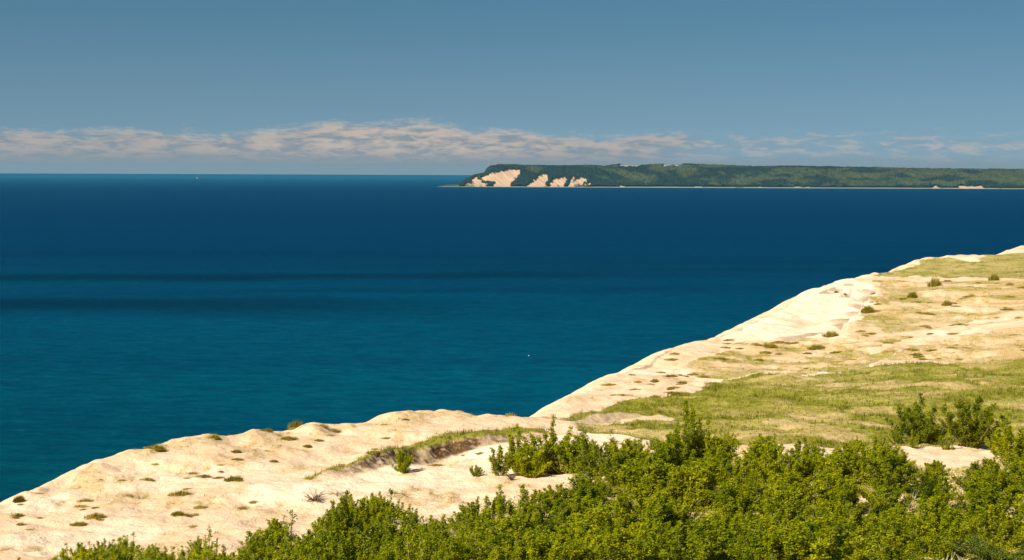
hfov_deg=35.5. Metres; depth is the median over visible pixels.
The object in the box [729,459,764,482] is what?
poplar shrub
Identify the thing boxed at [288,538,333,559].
poplar shrub
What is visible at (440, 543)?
poplar shrub
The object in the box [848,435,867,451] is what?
poplar shrub
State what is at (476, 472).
shrub
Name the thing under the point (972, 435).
shrub
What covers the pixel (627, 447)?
poplar shrub
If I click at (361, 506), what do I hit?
poplar shrub
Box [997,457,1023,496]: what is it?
poplar shrub
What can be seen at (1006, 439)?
poplar shrub
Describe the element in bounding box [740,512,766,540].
poplar shrub
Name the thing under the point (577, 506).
poplar shrub
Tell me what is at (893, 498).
poplar shrub
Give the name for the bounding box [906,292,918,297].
plant
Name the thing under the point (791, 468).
poplar shrub
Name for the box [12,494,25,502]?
plant
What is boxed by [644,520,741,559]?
poplar shrub
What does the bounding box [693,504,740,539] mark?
poplar shrub
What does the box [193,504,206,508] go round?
grass tuft
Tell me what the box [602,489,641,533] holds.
poplar shrub
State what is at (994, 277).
grass tuft
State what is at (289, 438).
grass tuft
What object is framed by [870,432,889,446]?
shrub
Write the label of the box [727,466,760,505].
poplar shrub
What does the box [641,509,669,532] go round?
poplar shrub
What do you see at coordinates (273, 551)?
poplar shrub
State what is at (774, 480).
poplar shrub
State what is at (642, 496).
poplar shrub
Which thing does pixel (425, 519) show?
poplar shrub
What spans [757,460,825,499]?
poplar shrub
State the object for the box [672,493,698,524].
poplar shrub
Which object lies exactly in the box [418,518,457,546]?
poplar shrub
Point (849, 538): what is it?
poplar shrub
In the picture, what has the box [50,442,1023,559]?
undergrowth
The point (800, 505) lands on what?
poplar shrub
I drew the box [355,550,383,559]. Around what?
poplar shrub
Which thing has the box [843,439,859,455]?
poplar shrub
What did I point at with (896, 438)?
shrub
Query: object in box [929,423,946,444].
shrub
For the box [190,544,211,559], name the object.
poplar shrub
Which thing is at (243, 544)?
poplar shrub
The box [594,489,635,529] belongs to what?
poplar shrub
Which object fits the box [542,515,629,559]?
poplar shrub
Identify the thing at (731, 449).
poplar shrub
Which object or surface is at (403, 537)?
poplar shrub
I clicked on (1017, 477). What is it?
poplar shrub
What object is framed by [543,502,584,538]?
poplar shrub
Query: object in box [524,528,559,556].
poplar shrub
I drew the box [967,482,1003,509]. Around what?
poplar shrub
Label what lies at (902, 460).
poplar shrub
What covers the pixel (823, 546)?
poplar shrub
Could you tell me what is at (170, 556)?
poplar shrub
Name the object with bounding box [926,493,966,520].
poplar shrub
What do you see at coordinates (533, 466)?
poplar shrub
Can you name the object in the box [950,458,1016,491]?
poplar shrub
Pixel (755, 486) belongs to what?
poplar shrub
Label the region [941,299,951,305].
grass tuft
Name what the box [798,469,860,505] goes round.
poplar shrub
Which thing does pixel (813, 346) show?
grass tuft
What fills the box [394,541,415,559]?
poplar shrub
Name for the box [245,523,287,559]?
poplar shrub
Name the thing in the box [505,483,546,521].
poplar shrub
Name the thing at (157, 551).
poplar shrub
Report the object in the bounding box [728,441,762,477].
poplar shrub
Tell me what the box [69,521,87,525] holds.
grass tuft
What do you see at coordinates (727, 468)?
poplar shrub
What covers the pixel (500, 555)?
poplar shrub
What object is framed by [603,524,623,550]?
poplar shrub
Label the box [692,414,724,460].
poplar shrub
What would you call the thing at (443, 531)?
poplar shrub
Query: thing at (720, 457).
poplar shrub
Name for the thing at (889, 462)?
poplar shrub
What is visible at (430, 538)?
poplar shrub
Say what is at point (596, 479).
poplar shrub
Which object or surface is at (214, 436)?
grass tuft
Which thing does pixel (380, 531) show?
poplar shrub
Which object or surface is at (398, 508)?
poplar shrub
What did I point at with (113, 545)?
poplar shrub
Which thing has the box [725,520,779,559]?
poplar shrub
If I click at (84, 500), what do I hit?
grass tuft
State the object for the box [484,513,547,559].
poplar shrub
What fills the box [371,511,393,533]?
poplar shrub
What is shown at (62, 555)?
poplar shrub
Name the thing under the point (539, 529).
poplar shrub
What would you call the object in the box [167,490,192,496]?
grass tuft
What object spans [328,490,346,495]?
dead brush
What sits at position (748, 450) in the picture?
poplar shrub
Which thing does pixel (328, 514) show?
poplar shrub
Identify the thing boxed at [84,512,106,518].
grass tuft
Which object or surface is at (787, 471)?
poplar shrub
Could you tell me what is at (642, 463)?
poplar shrub
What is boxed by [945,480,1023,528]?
poplar shrub
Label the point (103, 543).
poplar shrub
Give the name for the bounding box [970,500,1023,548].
poplar shrub
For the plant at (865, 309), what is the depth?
286.48 m
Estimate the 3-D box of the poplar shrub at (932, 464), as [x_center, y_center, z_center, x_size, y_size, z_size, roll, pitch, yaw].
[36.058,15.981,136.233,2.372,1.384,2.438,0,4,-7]
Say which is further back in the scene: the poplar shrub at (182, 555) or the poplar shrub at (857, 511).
the poplar shrub at (857, 511)
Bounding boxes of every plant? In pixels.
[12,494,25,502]
[171,510,183,515]
[860,305,874,312]
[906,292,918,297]
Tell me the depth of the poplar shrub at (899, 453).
132.92 m
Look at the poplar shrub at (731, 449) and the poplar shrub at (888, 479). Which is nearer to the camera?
the poplar shrub at (888, 479)
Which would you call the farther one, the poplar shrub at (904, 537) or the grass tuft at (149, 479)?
the grass tuft at (149, 479)
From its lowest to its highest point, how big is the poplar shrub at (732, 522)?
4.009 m
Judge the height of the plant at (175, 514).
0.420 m
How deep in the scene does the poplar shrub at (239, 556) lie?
84.45 m
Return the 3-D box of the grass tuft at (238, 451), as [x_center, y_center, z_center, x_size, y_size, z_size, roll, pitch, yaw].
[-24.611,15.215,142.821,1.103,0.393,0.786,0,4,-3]
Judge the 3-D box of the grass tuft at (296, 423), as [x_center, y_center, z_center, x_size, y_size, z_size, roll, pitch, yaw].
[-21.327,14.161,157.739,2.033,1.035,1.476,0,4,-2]
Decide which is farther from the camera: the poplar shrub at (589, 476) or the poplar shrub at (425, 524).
the poplar shrub at (589, 476)
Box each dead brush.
[300,487,326,503]
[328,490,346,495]
[503,471,519,479]
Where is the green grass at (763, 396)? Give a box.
[135,254,1023,559]
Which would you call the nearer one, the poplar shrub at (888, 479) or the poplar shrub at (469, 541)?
the poplar shrub at (469, 541)
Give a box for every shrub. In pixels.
[52,542,77,559]
[66,542,86,559]
[73,546,101,559]
[88,544,104,558]
[90,544,111,559]
[91,546,103,559]
[96,537,115,553]
[102,538,124,559]
[103,538,129,558]
[118,535,131,550]
[120,535,135,559]
[133,544,161,559]
[139,544,162,559]
[156,553,167,559]
[162,546,180,559]
[168,546,174,559]
[178,541,208,558]
[179,545,189,559]
[186,535,202,550]
[187,541,233,559]
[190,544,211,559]
[192,540,206,555]
[209,543,217,559]
[218,544,238,559]
[226,548,250,559]
[236,534,268,559]
[236,550,242,559]
[238,533,264,548]
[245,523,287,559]
[259,517,288,546]
[260,528,294,557]
[263,518,283,539]
[269,543,296,559]
[273,534,321,559]
[277,534,308,549]
[281,509,322,553]
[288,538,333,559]
[306,524,328,541]
[309,520,322,533]
[310,522,357,559]
[314,524,353,559]
[317,500,363,530]
[318,530,358,559]
[319,504,363,533]
[320,489,375,541]
[327,518,352,539]
[342,528,382,559]
[346,499,364,517]
[347,494,358,511]
[349,496,371,536]
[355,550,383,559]
[357,492,389,526]
[359,515,395,557]
[365,495,388,508]
[365,497,383,517]
[368,536,408,559]
[369,491,391,513]
[369,514,395,536]
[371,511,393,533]
[373,510,400,550]
[379,502,391,525]
[386,508,425,548]
[386,527,411,556]
[388,448,413,472]
[388,525,437,559]
[389,499,403,517]
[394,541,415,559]
[397,463,411,473]
[397,503,417,525]
[404,519,451,559]
[410,512,419,531]
[415,515,432,531]
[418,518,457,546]
[419,515,432,527]
[423,514,456,544]
[430,530,478,559]
[431,538,465,559]
[432,530,442,548]
[437,536,466,559]
[437,545,450,559]
[444,508,514,553]
[446,509,480,540]
[447,517,467,528]
[453,496,491,519]
[457,501,479,529]
[463,527,485,559]
[464,523,499,559]
[468,465,484,476]
[480,515,555,558]
[483,483,523,530]
[484,492,506,510]
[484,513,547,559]
[488,445,514,475]
[488,544,521,559]
[494,500,546,532]
[504,526,596,559]
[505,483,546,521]
[506,423,531,472]
[506,442,552,477]
[509,513,570,544]
[515,414,566,473]
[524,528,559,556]
[525,524,557,537]
[532,495,554,522]
[532,505,574,536]
[535,492,563,511]
[537,482,570,502]
[541,475,615,516]
[542,426,580,473]
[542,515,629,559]
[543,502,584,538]
[549,493,612,526]
[552,430,603,473]
[553,508,635,546]
[564,480,611,504]
[566,439,611,476]
[566,521,604,559]
[573,466,606,498]
[585,438,598,455]
[591,517,656,559]
[592,467,614,495]
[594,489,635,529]
[596,504,636,538]
[597,448,641,484]
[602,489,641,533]
[603,438,649,470]
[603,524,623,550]
[612,518,681,559]
[615,455,681,501]
[618,446,680,480]
[625,475,680,511]
[626,510,675,544]
[627,459,676,485]
[629,437,649,457]
[631,520,668,543]
[635,495,689,523]
[636,491,687,530]
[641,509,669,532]
[641,520,658,546]
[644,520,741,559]
[645,422,696,465]
[646,436,655,449]
[654,466,708,509]
[655,526,709,559]
[656,437,691,467]
[658,519,746,559]
[662,440,683,463]
[667,456,745,506]
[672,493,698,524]
[673,398,705,466]
[676,449,711,485]
[686,499,747,557]
[688,445,741,480]
[689,455,734,484]
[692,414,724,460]
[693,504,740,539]
[693,520,744,559]
[696,435,749,467]
[707,472,766,516]
[718,430,735,452]
[718,496,750,522]
[720,431,735,444]
[721,460,759,485]
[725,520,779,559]
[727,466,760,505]
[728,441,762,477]
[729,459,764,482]
[732,537,764,559]
[733,510,820,559]
[734,512,776,537]
[740,433,775,466]
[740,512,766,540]
[744,474,768,498]
[748,484,809,522]
[749,440,789,483]
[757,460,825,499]
[760,512,867,559]
[761,486,813,537]
[762,433,784,459]
[762,459,804,482]
[767,464,810,489]
[768,474,783,493]
[782,477,796,499]
[783,437,826,467]
[784,531,862,559]
[790,507,857,540]
[791,443,818,478]
[796,435,805,453]
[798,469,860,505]
[802,519,862,547]
[805,516,860,559]
[809,438,821,448]
[810,489,874,528]
[811,447,868,483]
[813,460,855,489]
[814,500,880,536]
[816,438,824,446]
[828,475,862,506]
[833,442,853,453]
[834,515,868,541]
[836,445,857,469]
[843,437,891,485]
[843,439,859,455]
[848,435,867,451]
[854,443,914,476]
[854,521,925,559]
[857,471,906,501]
[858,530,912,559]
[860,501,895,530]
[860,537,925,559]
[864,444,916,463]
[864,484,913,510]
[865,447,920,488]
[865,526,923,555]
[866,486,907,518]
[866,513,927,559]
[868,514,918,547]
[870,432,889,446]
[876,505,916,533]
[877,507,897,521]
[884,392,954,442]
[886,425,904,444]
[901,432,918,447]
[901,470,952,500]
[907,509,981,554]
[909,492,975,531]
[910,494,943,547]
[917,463,933,481]
[925,459,950,472]
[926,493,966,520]
[927,460,945,474]
[927,468,957,497]
[927,513,969,559]
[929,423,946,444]
[929,471,950,505]
[936,395,1010,447]
[938,433,957,449]
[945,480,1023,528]
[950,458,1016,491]
[960,458,1018,498]
[960,507,1014,537]
[963,457,1006,477]
[965,464,1009,502]
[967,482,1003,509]
[969,460,982,471]
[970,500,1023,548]
[984,424,1023,459]
[986,432,996,450]
[991,433,1023,467]
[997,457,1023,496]
[1003,461,1023,483]
[1006,500,1023,533]
[1011,453,1023,463]
[1011,461,1023,489]
[1011,494,1023,514]
[1015,479,1023,501]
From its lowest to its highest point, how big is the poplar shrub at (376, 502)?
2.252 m
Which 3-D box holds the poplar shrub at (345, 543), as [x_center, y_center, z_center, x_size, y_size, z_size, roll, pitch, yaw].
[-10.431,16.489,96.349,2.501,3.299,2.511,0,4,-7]
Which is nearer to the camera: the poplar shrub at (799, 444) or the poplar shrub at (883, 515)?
the poplar shrub at (883, 515)
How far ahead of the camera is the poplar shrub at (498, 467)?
134.84 m
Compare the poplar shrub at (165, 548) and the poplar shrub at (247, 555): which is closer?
the poplar shrub at (165, 548)
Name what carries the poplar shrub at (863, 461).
on the dunes
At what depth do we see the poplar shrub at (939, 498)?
108.07 m
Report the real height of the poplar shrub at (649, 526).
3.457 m
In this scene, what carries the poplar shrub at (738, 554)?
on the dunes
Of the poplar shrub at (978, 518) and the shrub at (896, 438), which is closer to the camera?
the poplar shrub at (978, 518)
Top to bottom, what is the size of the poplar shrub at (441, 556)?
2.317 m
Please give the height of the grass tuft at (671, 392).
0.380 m
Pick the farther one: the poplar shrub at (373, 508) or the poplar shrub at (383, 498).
the poplar shrub at (383, 498)
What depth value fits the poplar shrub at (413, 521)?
109.21 m
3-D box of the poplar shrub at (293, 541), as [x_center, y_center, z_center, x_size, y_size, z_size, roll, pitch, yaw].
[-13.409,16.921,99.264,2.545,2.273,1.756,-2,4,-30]
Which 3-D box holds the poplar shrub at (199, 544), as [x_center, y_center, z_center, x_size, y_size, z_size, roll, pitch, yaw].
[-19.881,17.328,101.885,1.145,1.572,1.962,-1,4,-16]
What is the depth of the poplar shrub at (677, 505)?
112.11 m
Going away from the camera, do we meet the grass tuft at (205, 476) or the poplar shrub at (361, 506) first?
the poplar shrub at (361, 506)
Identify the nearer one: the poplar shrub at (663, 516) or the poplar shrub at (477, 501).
the poplar shrub at (663, 516)
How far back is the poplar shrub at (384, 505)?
114.80 m
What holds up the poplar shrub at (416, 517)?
on the dunes
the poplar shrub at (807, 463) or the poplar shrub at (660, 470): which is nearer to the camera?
the poplar shrub at (660, 470)
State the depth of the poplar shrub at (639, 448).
140.82 m
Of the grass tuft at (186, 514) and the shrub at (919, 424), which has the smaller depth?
the grass tuft at (186, 514)
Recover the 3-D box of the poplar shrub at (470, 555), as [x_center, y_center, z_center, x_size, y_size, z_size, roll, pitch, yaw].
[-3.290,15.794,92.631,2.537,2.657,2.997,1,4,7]
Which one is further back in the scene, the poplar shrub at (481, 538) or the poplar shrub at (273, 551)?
the poplar shrub at (481, 538)
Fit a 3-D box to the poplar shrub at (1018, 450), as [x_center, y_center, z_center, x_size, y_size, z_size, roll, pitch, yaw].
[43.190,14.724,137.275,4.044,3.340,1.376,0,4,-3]
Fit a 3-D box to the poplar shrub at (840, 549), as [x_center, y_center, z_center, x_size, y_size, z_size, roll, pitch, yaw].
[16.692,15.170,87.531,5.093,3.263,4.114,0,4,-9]
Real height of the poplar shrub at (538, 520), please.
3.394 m
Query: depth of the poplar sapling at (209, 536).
99.21 m
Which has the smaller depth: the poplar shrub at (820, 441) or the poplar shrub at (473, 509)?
the poplar shrub at (473, 509)
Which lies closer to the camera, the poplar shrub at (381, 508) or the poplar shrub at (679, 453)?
the poplar shrub at (381, 508)
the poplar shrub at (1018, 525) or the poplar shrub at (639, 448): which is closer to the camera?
the poplar shrub at (1018, 525)
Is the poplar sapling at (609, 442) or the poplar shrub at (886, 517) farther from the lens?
the poplar sapling at (609, 442)
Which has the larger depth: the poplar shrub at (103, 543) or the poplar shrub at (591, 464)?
the poplar shrub at (591, 464)
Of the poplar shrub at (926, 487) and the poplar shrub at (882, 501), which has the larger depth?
the poplar shrub at (926, 487)
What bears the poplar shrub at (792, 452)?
on the dunes
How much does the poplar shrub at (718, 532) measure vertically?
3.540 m
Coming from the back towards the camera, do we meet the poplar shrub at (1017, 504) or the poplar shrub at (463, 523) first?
the poplar shrub at (1017, 504)
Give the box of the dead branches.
[902,491,918,510]
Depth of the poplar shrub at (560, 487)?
122.50 m
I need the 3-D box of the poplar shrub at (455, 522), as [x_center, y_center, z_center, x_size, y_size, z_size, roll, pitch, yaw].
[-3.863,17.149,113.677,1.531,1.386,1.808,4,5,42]
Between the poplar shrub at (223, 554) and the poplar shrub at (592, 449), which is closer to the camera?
the poplar shrub at (223, 554)
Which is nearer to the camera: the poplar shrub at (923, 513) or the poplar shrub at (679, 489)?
the poplar shrub at (923, 513)
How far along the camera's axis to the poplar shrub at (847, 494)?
120.00 m
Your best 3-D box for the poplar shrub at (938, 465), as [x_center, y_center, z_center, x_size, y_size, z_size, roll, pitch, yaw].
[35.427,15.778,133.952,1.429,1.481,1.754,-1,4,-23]
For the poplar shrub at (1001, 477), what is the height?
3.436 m
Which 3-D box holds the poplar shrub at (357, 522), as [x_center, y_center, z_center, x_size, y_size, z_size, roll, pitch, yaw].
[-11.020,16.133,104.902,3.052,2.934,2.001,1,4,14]
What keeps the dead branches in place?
on the dunes
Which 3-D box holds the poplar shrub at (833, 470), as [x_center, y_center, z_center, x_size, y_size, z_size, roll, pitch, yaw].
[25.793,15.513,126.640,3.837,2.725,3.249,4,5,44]
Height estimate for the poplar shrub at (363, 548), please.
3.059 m
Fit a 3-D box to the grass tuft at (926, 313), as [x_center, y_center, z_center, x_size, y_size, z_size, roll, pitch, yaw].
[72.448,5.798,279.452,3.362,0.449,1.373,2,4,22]
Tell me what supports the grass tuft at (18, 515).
on the dunes
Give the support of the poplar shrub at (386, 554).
on the dunes
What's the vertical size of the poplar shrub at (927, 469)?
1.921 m
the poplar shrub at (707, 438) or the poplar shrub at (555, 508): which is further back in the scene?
the poplar shrub at (707, 438)
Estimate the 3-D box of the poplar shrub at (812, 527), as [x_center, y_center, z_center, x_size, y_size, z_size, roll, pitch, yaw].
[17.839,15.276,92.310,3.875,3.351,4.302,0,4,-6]
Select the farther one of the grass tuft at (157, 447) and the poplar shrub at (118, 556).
the grass tuft at (157, 447)
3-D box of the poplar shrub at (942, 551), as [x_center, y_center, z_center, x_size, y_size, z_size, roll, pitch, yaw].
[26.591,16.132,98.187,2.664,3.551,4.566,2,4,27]
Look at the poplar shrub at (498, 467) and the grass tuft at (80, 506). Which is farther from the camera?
the poplar shrub at (498, 467)
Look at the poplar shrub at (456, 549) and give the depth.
88.46 m
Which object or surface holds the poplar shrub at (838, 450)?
on the dunes
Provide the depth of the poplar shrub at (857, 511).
108.14 m
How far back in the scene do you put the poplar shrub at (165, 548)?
96.02 m
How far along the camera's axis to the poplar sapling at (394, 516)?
104.22 m
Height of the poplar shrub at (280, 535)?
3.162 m
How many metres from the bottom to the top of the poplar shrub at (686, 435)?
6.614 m
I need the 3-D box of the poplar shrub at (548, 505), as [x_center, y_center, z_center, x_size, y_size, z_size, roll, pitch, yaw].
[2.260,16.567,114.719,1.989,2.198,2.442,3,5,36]
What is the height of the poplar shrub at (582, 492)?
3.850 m
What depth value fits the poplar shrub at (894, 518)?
102.04 m
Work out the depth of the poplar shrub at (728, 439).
152.16 m
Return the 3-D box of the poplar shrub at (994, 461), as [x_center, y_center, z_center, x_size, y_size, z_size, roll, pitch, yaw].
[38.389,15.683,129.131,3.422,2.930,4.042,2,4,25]
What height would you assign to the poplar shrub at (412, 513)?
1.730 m
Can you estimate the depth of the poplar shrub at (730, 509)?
112.20 m
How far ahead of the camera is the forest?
13637.62 m
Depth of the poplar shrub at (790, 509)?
109.08 m
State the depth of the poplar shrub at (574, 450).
134.43 m
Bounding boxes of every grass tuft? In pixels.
[10,512,25,517]
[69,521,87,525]
[74,504,88,507]
[80,498,94,501]
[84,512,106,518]
[139,477,154,480]
[148,444,166,450]
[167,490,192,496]
[170,512,193,516]
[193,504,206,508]
[195,474,210,477]
[209,433,219,438]
[223,475,242,481]
[230,449,241,452]
[281,436,297,439]
[287,419,303,428]
[662,391,680,393]
[759,342,777,347]
[805,344,824,349]
[822,330,838,336]
[902,348,919,350]
[918,312,936,314]
[927,277,942,286]
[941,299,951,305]
[988,272,999,280]
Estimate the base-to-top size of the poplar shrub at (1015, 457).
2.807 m
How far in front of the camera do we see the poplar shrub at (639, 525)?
98.06 m
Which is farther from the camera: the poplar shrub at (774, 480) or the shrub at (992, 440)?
the shrub at (992, 440)
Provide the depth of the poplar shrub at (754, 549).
84.51 m
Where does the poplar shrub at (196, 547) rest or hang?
on the dunes
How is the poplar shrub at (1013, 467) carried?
on the dunes
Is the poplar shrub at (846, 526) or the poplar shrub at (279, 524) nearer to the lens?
the poplar shrub at (846, 526)
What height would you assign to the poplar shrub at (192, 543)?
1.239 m
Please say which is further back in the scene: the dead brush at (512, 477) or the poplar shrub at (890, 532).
the dead brush at (512, 477)
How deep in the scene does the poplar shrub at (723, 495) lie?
114.76 m
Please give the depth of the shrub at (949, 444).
151.19 m
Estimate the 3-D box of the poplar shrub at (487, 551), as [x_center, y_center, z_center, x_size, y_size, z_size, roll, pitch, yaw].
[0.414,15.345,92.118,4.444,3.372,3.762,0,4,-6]
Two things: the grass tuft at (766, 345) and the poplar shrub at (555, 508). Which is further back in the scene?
the grass tuft at (766, 345)
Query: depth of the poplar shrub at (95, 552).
99.91 m
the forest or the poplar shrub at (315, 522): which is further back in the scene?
the forest
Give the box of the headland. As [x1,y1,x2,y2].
[437,165,1023,188]
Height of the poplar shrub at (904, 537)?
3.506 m
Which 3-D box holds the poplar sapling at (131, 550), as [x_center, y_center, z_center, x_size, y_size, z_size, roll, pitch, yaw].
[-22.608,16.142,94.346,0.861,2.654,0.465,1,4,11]
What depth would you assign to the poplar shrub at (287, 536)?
102.00 m
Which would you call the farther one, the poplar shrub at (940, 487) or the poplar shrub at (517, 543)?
the poplar shrub at (940, 487)
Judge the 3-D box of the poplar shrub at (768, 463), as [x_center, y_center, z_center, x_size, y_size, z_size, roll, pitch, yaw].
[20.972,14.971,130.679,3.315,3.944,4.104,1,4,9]
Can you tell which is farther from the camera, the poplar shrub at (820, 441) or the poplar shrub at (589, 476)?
the poplar shrub at (820, 441)
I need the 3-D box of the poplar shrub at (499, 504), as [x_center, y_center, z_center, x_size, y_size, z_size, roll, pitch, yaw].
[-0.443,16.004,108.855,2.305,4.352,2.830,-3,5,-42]
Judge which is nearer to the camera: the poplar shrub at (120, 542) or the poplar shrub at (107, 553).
the poplar shrub at (107, 553)
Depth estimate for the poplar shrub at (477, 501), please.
114.96 m
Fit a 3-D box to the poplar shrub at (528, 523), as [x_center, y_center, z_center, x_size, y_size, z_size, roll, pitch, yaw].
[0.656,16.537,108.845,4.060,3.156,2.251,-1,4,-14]
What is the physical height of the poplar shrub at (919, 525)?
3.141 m
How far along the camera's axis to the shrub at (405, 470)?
138.00 m
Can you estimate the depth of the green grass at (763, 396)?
180.97 m
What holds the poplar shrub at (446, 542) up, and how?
on the dunes
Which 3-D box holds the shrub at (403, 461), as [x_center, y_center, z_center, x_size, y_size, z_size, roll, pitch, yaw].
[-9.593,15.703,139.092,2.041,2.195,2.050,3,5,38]
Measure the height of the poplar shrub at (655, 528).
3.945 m
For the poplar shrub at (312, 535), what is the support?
on the dunes
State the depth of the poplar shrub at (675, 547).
86.19 m
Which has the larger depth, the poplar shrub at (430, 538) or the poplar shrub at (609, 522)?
the poplar shrub at (609, 522)
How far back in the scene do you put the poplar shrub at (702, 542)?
86.74 m
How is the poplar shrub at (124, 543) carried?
on the dunes
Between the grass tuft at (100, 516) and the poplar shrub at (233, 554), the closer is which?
the poplar shrub at (233, 554)
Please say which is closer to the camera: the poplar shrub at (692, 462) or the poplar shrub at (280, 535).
the poplar shrub at (280, 535)
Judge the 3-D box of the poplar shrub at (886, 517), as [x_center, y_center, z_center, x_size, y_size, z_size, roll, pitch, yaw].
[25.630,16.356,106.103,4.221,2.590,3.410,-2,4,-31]
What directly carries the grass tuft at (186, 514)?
on the dunes
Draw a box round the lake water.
[0,173,1023,501]
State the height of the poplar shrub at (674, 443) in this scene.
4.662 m
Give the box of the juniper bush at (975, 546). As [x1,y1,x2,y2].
[945,533,1023,559]
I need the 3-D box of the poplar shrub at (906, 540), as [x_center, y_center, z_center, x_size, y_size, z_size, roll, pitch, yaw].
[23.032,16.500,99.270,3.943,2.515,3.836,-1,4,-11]
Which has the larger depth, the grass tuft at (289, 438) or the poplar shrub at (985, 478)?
the grass tuft at (289, 438)
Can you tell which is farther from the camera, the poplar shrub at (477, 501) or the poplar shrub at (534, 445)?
the poplar shrub at (534, 445)
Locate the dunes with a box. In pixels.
[0,246,1023,559]
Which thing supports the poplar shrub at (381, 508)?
on the dunes
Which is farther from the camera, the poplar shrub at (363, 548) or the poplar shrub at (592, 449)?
the poplar shrub at (592, 449)
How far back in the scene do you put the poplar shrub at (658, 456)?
129.45 m
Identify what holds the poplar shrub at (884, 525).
on the dunes
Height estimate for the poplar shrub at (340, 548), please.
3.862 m
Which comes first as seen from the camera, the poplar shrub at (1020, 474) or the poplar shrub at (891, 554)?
the poplar shrub at (891, 554)
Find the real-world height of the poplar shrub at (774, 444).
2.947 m
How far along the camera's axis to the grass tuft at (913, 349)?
238.04 m
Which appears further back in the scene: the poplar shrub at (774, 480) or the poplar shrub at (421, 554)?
the poplar shrub at (774, 480)
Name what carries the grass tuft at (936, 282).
on the dunes
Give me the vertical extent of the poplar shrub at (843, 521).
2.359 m
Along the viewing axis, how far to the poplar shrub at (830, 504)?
112.02 m
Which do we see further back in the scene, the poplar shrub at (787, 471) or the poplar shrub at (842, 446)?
the poplar shrub at (842, 446)
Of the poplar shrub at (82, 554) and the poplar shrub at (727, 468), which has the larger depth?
the poplar shrub at (727, 468)
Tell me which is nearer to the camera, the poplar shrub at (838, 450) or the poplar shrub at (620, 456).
the poplar shrub at (620, 456)
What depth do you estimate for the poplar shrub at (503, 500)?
119.17 m
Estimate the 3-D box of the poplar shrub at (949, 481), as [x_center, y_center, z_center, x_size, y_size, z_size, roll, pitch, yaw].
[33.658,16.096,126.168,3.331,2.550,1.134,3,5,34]
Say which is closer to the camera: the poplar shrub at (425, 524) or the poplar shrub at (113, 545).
the poplar shrub at (113, 545)
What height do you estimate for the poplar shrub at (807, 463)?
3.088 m
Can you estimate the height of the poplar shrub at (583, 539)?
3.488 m
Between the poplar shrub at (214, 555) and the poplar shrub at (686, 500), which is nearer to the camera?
the poplar shrub at (214, 555)
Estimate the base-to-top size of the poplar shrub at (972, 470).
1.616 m
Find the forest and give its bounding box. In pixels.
[458,163,1023,186]
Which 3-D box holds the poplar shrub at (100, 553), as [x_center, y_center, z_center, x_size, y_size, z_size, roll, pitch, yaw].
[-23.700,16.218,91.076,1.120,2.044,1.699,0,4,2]
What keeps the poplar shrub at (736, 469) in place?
on the dunes
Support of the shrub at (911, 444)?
on the dunes
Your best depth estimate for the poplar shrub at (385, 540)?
99.04 m
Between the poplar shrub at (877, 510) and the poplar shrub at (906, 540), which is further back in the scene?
the poplar shrub at (877, 510)
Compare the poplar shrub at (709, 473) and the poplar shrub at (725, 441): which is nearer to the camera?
the poplar shrub at (709, 473)
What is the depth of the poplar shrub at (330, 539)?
93.53 m
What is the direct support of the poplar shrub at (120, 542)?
on the dunes
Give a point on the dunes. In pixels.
(806, 318)
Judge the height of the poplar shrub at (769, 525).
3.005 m
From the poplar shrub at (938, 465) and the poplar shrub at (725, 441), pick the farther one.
the poplar shrub at (725, 441)
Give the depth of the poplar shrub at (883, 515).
110.08 m
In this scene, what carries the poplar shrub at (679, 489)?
on the dunes
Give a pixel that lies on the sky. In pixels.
(311, 87)
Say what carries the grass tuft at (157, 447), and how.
on the dunes
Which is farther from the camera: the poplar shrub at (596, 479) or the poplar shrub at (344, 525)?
the poplar shrub at (596, 479)
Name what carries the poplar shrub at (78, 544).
on the dunes
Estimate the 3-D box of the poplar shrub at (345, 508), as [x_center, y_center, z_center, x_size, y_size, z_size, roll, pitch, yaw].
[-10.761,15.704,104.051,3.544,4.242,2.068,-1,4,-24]
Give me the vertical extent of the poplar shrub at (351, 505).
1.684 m
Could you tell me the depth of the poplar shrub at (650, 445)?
151.50 m
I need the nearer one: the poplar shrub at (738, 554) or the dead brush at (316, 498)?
the poplar shrub at (738, 554)
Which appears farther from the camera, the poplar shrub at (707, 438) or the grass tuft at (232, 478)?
the poplar shrub at (707, 438)
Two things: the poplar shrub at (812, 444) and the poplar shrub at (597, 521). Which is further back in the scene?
the poplar shrub at (812, 444)
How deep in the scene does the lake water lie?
1603.34 m
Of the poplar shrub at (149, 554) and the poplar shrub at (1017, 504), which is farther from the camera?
the poplar shrub at (1017, 504)
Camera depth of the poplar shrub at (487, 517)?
102.13 m
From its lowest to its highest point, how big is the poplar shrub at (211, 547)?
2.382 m
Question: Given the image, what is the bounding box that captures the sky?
[0,0,1023,174]
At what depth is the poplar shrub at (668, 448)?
132.63 m
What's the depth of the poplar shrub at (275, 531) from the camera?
104.42 m
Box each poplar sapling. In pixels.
[122,532,135,559]
[203,524,219,558]
[387,488,407,542]
[606,429,613,468]
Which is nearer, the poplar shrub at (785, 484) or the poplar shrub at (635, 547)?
the poplar shrub at (635, 547)
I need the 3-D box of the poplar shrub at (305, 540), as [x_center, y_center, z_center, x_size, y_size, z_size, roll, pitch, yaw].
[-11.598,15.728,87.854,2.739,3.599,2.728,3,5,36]
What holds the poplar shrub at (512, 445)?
on the dunes
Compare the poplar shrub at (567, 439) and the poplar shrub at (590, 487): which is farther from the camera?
the poplar shrub at (567, 439)
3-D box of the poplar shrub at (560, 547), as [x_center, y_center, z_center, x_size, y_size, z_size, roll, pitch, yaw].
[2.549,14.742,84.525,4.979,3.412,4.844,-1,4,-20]

